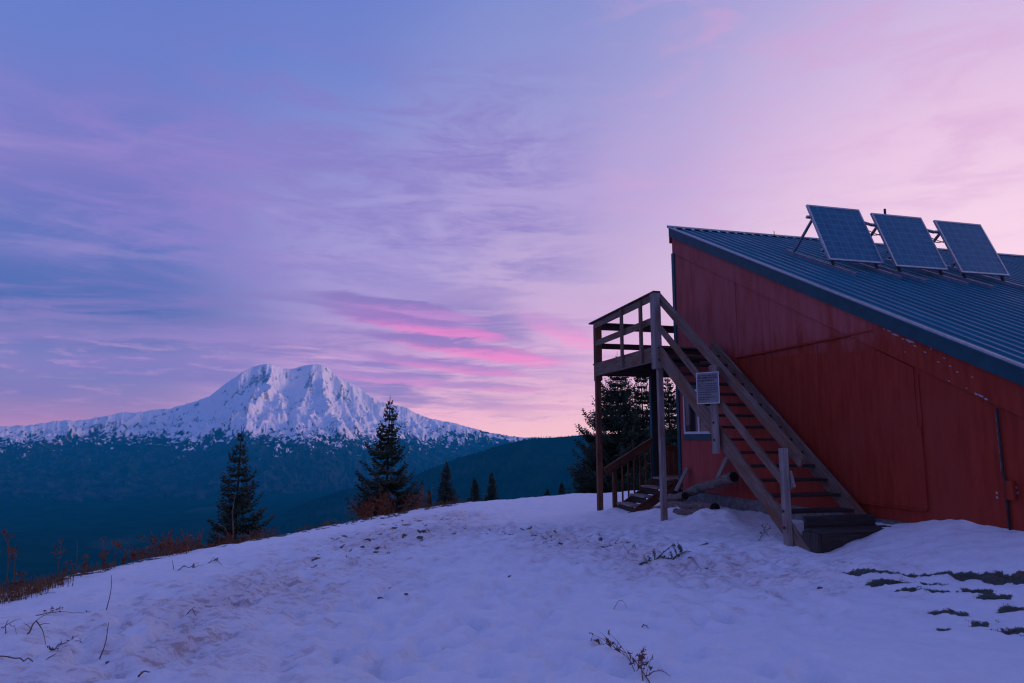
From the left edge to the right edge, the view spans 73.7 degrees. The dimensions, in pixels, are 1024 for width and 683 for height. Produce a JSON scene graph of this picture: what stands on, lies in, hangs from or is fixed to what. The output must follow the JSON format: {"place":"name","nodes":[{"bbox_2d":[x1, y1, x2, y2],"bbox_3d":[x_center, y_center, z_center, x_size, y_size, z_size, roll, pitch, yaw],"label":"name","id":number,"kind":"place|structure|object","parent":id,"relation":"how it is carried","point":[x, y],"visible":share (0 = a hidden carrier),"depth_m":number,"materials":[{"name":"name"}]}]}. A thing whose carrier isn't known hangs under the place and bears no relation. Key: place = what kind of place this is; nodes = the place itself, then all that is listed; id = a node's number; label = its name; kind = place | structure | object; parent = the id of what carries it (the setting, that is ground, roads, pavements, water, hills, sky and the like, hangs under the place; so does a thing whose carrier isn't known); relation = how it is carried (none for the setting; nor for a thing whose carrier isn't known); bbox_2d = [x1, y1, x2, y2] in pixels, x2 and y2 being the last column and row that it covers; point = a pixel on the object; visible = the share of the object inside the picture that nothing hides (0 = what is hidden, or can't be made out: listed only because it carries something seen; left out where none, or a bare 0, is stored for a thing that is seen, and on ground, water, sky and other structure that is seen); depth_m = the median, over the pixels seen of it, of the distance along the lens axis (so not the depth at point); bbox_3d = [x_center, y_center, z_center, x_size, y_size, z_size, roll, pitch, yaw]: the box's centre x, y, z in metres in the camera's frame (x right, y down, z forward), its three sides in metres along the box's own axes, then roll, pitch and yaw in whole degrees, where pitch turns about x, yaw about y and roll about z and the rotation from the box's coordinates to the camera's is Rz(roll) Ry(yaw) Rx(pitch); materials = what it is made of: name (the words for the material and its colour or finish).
{"place":"outdoors","nodes":[
{"label":"outdoors","id":0,"kind":"place"},
{"bbox_2d":[0,500,472,603],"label":"dry grass","id":1,"kind":"structure","parent":0,"point":[37,586],"depth_m":8.96,"materials":[{"name":"brown plant"}]},
{"bbox_2d":[0,364,537,509],"bbox_3d":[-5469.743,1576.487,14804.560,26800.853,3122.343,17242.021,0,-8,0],"label":"mountain","id":2,"kind":"structure","parent":0,"point":[309,428],"depth_m":14833.21,"materials":[{"name":"white snow"}]},
{"bbox_2d":[0,437,539,590],"bbox_3d":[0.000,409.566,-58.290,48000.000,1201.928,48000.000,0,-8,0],"label":"valley","id":3,"kind":"structure","parent":0,"point":[39,531],"depth_m":7360.51,"materials":[{"name":"green plant"}]},
{"bbox_2d":[280,435,674,533],"bbox_3d":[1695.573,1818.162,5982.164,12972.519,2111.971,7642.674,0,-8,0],"label":"forest ridge","id":4,"kind":"structure","parent":0,"point":[487,467],"depth_m":7122.55,"materials":[{"name":"green plant"}]},
{"bbox_2d":[282,433,642,534],"bbox_3d":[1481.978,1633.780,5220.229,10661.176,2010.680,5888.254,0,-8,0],"label":"ridge forest","id":5,"kind":"object","parent":4,"relation":"on","point":[456,459],"visible":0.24,"depth_m":7562.39,"materials":[{"name":"green plant"}]},
{"bbox_2d":[0,489,1023,682],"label":"ground","id":6,"kind":"structure","parent":0,"point":[529,590],"depth_m":6.40,"materials":[{"name":"white snow"}]},
{"bbox_2d":[0,528,17,597],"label":"dry weed","id":7,"kind":"object","parent":6,"relation":"on","point":[4,531],"visible":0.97,"depth_m":8.09,"materials":[{"name":"brown plant"}]},
{"bbox_2d":[5,547,20,590],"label":"dry weed","id":8,"kind":"object","parent":6,"relation":"on","point":[11,553],"visible":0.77,"depth_m":8.19,"materials":[{"name":"brown plant"}]},
{"bbox_2d":[13,571,26,591],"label":"dry weed","id":9,"kind":"object","parent":6,"relation":"on","point":[21,581],"visible":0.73,"depth_m":8.02,"materials":[{"name":"brown plant"}]},
{"bbox_2d":[0,654,55,661],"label":"twig","id":10,"kind":"object","parent":6,"relation":"on","point":[21,658],"visible":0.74,"depth_m":4.97,"materials":[{"name":"brown wood"}]},
{"bbox_2d":[24,613,48,644],"bbox_3d":[-3.859,2.344,5.572,0.166,0.188,0.381,7,-11,-42],"label":"twig","id":11,"kind":"object","parent":6,"relation":"on","point":[39,625],"visible":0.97,"depth_m":5.63,"materials":[{"name":"brown wood"}]},
{"bbox_2d":[51,539,66,577],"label":"dry weed","id":12,"kind":"object","parent":6,"relation":"on","point":[58,552],"visible":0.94,"depth_m":9.15,"materials":[{"name":"brown plant"}]},
{"bbox_2d":[36,605,89,615],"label":"twig","id":13,"kind":"object","parent":6,"relation":"on","point":[56,610],"visible":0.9,"depth_m":6.67,"materials":[{"name":"brown wood"}]},
{"bbox_2d":[47,635,81,651],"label":"twig","id":14,"kind":"object","parent":6,"relation":"on","point":[52,648],"visible":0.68,"depth_m":5.34,"materials":[{"name":"brown wood"}]},
{"bbox_2d":[61,559,74,576],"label":"dry weed","id":15,"kind":"object","parent":6,"relation":"on","point":[67,566],"visible":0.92,"depth_m":9.31,"materials":[{"name":"brown plant"}]},
{"bbox_2d":[80,554,89,575],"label":"dry weed","id":16,"kind":"object","parent":6,"relation":"on","point":[84,564],"visible":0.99,"depth_m":9.38,"materials":[{"name":"brown plant"}]},
{"bbox_2d":[97,536,109,568],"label":"dry weed","id":17,"kind":"object","parent":6,"relation":"on","point":[103,553],"visible":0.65,"depth_m":10.35,"materials":[{"name":"brown plant"}]},
{"bbox_2d":[99,622,108,658],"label":"dry weed","id":18,"kind":"object","parent":6,"relation":"on","point":[105,642],"visible":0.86,"depth_m":5.04,"materials":[{"name":"brown plant"}]},
{"bbox_2d":[99,550,110,567],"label":"dry weed","id":19,"kind":"object","parent":6,"relation":"on","point":[106,565],"visible":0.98,"depth_m":10.11,"materials":[{"name":"brown plant"}]},
{"bbox_2d":[106,575,111,609],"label":"dry weed","id":20,"kind":"object","parent":6,"relation":"on","point":[110,592],"visible":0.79,"depth_m":6.62,"materials":[{"name":"brown plant"}]},
{"bbox_2d":[111,538,121,567],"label":"dry weed","id":21,"kind":"object","parent":6,"relation":"on","point":[116,544],"visible":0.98,"depth_m":10.49,"materials":[{"name":"brown plant"}]},
{"bbox_2d":[121,550,129,563],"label":"dry weed","id":22,"kind":"object","parent":6,"relation":"on","point":[124,559],"visible":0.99,"depth_m":10.68,"materials":[{"name":"brown plant"}]},
{"bbox_2d":[131,552,137,562],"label":"dry weed","id":23,"kind":"object","parent":6,"relation":"on","point":[133,555],"visible":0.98,"depth_m":10.89,"materials":[{"name":"brown plant"}]},
{"bbox_2d":[118,529,203,561],"bbox_3d":[-6.387,3.735,12.346,1.705,0.852,1.079,0,-8,0],"label":"dry shrub","id":24,"kind":"object","parent":6,"relation":"on","point":[164,544],"visible":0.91,"depth_m":12.34,"materials":[{"name":"brown plant"}]},
{"bbox_2d":[178,563,201,569],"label":"twig","id":25,"kind":"object","parent":6,"relation":"on","point":[193,565],"visible":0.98,"depth_m":9.41,"materials":[{"name":"brown wood"}]},
{"bbox_2d":[167,529,212,550],"bbox_3d":[-6.362,4.085,13.583,1.094,0.642,1.325,0,-8,0],"label":"dry shrub","id":26,"kind":"object","parent":6,"relation":"on","point":[200,545],"visible":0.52,"depth_m":13.66,"materials":[{"name":"brown plant"}]},
{"bbox_2d":[203,528,247,545],"bbox_3d":[-6.902,4.988,16.508,1.002,0.904,1.488,2,-8,-16],"label":"dry shrub","id":27,"kind":"object","parent":6,"relation":"on","point":[227,540],"visible":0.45,"depth_m":16.35,"materials":[{"name":"brown plant"}]},
{"bbox_2d":[221,496,236,543],"bbox_3d":[-7.853,5.409,18.930,0.566,2.403,0.063,0,-8,0],"label":"snag","id":28,"kind":"object","parent":6,"relation":"on","point":[232,523],"visible":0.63,"depth_m":18.96,"materials":[{"name":"wood"}]},
{"bbox_2d":[206,426,273,546],"bbox_3d":[-8.459,5.196,20.337,2.762,5.352,2.905,0,-8,0],"label":"fir tree","id":29,"kind":"object","parent":6,"relation":"on","point":[241,501],"visible":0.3,"depth_m":20.40,"materials":[{"name":"green plant"}]},
{"bbox_2d":[241,522,279,540],"bbox_3d":[-6.053,4.745,16.656,0.966,0.747,1.498,-4,-9,24],"label":"dry shrub","id":30,"kind":"object","parent":6,"relation":"on","point":[265,528],"visible":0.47,"depth_m":16.56,"materials":[{"name":"brown plant"}]},
{"bbox_2d":[345,488,387,519],"bbox_3d":[-4.048,4.474,18.528,0.886,1.016,1.630,5,-10,-34],"label":"dry shrub","id":31,"kind":"object","parent":6,"relation":"on","point":[362,510],"visible":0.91,"depth_m":18.66,"materials":[{"name":"brown plant"}]},
{"bbox_2d":[345,400,423,518],"bbox_3d":[-4.225,4.746,23.698,3.708,5.784,3.411,0,-8,0],"label":"fir tree","id":32,"kind":"object","parent":6,"relation":"on","point":[398,482],"visible":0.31,"depth_m":23.36,"materials":[{"name":"green plant"}]},
{"bbox_2d":[372,488,397,515],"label":"dry shrub","id":33,"kind":"object","parent":6,"relation":"on","point":[382,509],"visible":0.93,"depth_m":19.23,"materials":[{"name":"brown plant"}]},
{"bbox_2d":[397,479,431,510],"bbox_3d":[-2.764,4.555,20.027,1.156,1.038,1.391,0,-8,0],"label":"dry shrub","id":34,"kind":"object","parent":6,"relation":"on","point":[417,505],"visible":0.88,"depth_m":19.79,"materials":[{"name":"brown plant"}]},
{"bbox_2d":[427,490,431,505],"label":"fir tree","id":35,"kind":"object","parent":6,"relation":"on","point":[429,501],"visible":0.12,"depth_m":25.37,"materials":[{"name":"green plant"}]},
{"bbox_2d":[435,460,459,505],"bbox_3d":[-2.373,5.710,24.472,1.519,2.917,1.503,0,-8,0],"label":"fir tree","id":36,"kind":"object","parent":6,"relation":"on","point":[445,486],"visible":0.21,"depth_m":24.43,"materials":[{"name":"green plant"}]},
{"bbox_2d":[430,495,475,504],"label":"dry shrub","id":37,"kind":"object","parent":6,"relation":"on","point":[454,500],"visible":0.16,"depth_m":21.36,"materials":[{"name":"brown plant"}]},
{"bbox_2d":[466,478,482,501],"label":"fir tree","id":38,"kind":"object","parent":6,"relation":"on","point":[474,488],"visible":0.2,"depth_m":25.43,"materials":[{"name":"green plant"}]},
{"bbox_2d":[484,472,498,500],"bbox_3d":[-0.754,6.164,25.907,1.222,2.493,1.199,0,-8,0],"label":"fir tree","id":39,"kind":"object","parent":6,"relation":"on","point":[493,492],"visible":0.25,"depth_m":25.92,"materials":[{"name":"green plant"}]},
{"bbox_2d":[558,481,566,494],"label":"fir tree","id":40,"kind":"object","parent":6,"relation":"on","point":[561,490],"visible":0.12,"depth_m":28.39,"materials":[{"name":"green plant"}]},
{"bbox_2d":[563,444,594,493],"bbox_3d":[3.727,7.062,31.348,3.354,5.058,3.238,2,-8,-14],"label":"fir tree","id":41,"kind":"object","parent":6,"relation":"on","point":[568,492],"visible":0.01,"depth_m":31.36,"materials":[{"name":"green plant"}]},
{"bbox_2d":[567,356,673,492],"bbox_3d":[4.706,4.367,29.606,5.536,8.022,5.627,0,-8,0],"label":"fir tree","id":42,"kind":"object","parent":6,"relation":"on","point":[617,408],"visible":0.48,"depth_m":29.10,"materials":[{"name":"green plant"}]},
{"bbox_2d":[589,629,652,682],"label":"twig","id":43,"kind":"object","parent":6,"relation":"on","point":[609,644],"visible":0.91,"depth_m":4.90,"materials":[{"name":"brown plant"}]},
{"bbox_2d":[594,377,676,492],"bbox_3d":[6.307,4.788,30.467,5.236,7.857,5.096,-5,-10,32],"label":"fir tree","id":44,"kind":"object","parent":6,"relation":"on","point":[641,401],"visible":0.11,"depth_m":30.55,"materials":[{"name":"green plant"}]},
{"bbox_2d":[631,646,646,680],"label":"twig","id":45,"kind":"object","parent":6,"relation":"on","point":[640,657],"visible":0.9,"depth_m":4.66,"materials":[{"name":"brown plant"}]},
{"bbox_2d":[604,437,682,512],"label":"porch steps","id":46,"kind":"structure","parent":6,"relation":"on","point":[635,498],"depth_m":15.88,"materials":[{"name":"brown wood"}]},
{"bbox_2d":[642,378,676,475],"bbox_3d":[7.824,5.407,32.514,5.389,7.976,5.068,0,-8,0],"label":"fir tree","id":47,"kind":"object","parent":6,"relation":"on","point":[671,400],"visible":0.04,"depth_m":32.66,"materials":[{"name":"green plant"}]},
{"bbox_2d":[639,541,690,564],"bbox_3d":[2.018,2.750,8.896,1.233,0.321,0.358,7,-11,-42],"label":"fallen branch","id":48,"kind":"object","parent":6,"relation":"on","point":[679,546],"visible":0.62,"depth_m":8.89,"materials":[{"name":"brown wood"}]},
{"bbox_2d":[673,508,700,514],"bbox_3d":[3.326,3.233,12.944,0.141,0.233,1.019,2,-8,-12],"label":"log","id":49,"kind":"object","parent":6,"relation":"on","point":[684,511],"visible":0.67,"depth_m":12.95,"materials":[{"name":"wood"}]},
{"bbox_2d":[667,501,719,509],"bbox_3d":[3.453,3.215,13.320,0.214,0.314,2.111,2,-8,-12],"label":"log","id":50,"kind":"object","parent":6,"relation":"on","point":[692,505],"visible":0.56,"depth_m":12.99,"materials":[{"name":"brown wood"}]},
{"bbox_2d":[659,492,688,501],"bbox_3d":[3.369,3.255,14.279,0.164,0.319,1.265,1,-8,-9],"label":"log","id":51,"kind":"object","parent":50,"relation":"on","point":[679,496],"visible":0.71,"depth_m":13.88,"materials":[{"name":"brown wood"}]},
{"bbox_2d":[674,467,688,491],"bbox_3d":[3.643,2.961,14.656,0.319,0.512,0.123,0,-8,-2],"label":"board","id":52,"kind":"object","parent":51,"relation":"on","point":[681,479],"visible":1,"depth_m":14.63,"materials":[{"name":"grey wood"}]},
{"bbox_2d":[684,472,738,496],"bbox_3d":[3.815,2.768,13.184,0.204,0.582,1.780,2,-8,-14],"label":"log","id":53,"kind":"object","parent":51,"relation":"on","point":[715,483],"visible":0.95,"depth_m":12.93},
{"bbox_2d":[715,457,728,477],"bbox_3d":[4.035,2.464,13.153,0.286,0.489,0.122,2,-8,-11],"label":"board","id":54,"kind":"object","parent":53,"relation":"on","point":[722,466],"visible":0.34,"depth_m":13.14,"materials":[{"name":"grey wood"}]},
{"bbox_2d":[589,291,890,552],"bbox_3d":[4.308,1.379,13.195,3.036,4.888,8.000,2,-8,-14],"label":"outdoor staircase","id":55,"kind":"structure","parent":6,"relation":"on","point":[656,362],"depth_m":11.57,"materials":[{"name":"brown wood"}]},
{"bbox_2d":[696,371,719,403],"bbox_3d":[3.216,0.759,11.155,0.402,0.512,0.084,-8,-11,43],"label":"notice sign","id":56,"kind":"object","parent":55,"relation":"attached to","point":[707,385],"visible":1,"depth_m":11.12,"materials":[{"name":"paper"}]},
{"bbox_2d":[758,523,769,540],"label":"twig","id":57,"kind":"object","parent":6,"relation":"on","point":[763,532],"visible":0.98,"depth_m":10.14,"materials":[{"name":"brown wood"}]},
{"bbox_2d":[667,209,1023,530],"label":"cabin","id":58,"kind":"object","parent":6,"relation":"on","point":[891,400],"visible":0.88,"depth_m":10.40,"materials":[{"name":"red wood"}]},
{"bbox_2d":[683,385,711,439],"bbox_3d":[3.942,1.493,14.430,0.034,1.170,1.360,2,-8,-14],"label":"window","id":59,"kind":"structure","parent":58,"relation":"in","point":[694,429],"depth_m":14.63,"materials":[{"name":"white plastic"}]},
{"bbox_2d":[785,204,901,278],"bbox_3d":[6.365,-1.829,13.207,1.428,1.651,1.877,2,-8,-14],"label":"solar panel","id":60,"kind":"object","parent":58,"relation":"on","point":[844,234],"visible":1,"depth_m":13.03,"materials":[{"name":"glass"}]},
{"bbox_2d":[862,213,968,285],"bbox_3d":[7.701,-1.705,13.356,1.475,1.619,1.877,2,-8,-14],"label":"solar panel","id":61,"kind":"object","parent":58,"relation":"on","point":[908,242],"visible":0.95,"depth_m":13.15,"materials":[{"name":"glass"}]},
{"bbox_2d":[924,220,1023,289],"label":"solar panel","id":62,"kind":"object","parent":58,"relation":"on","point":[971,249],"visible":0.88,"depth_m":13.34,"materials":[{"name":"glass"}]},
{"bbox_2d":[0,0,1023,437],"label":"sky","id":63,"kind":"structure","parent":0,"point":[433,206],"materials":[{"name":"purple"}]},
{"bbox_2d":[853,570,1023,635],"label":"grass","id":64,"kind":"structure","parent":0,"point":[935,583],"depth_m":6.46,"materials":[{"name":"plant"}]}
]}

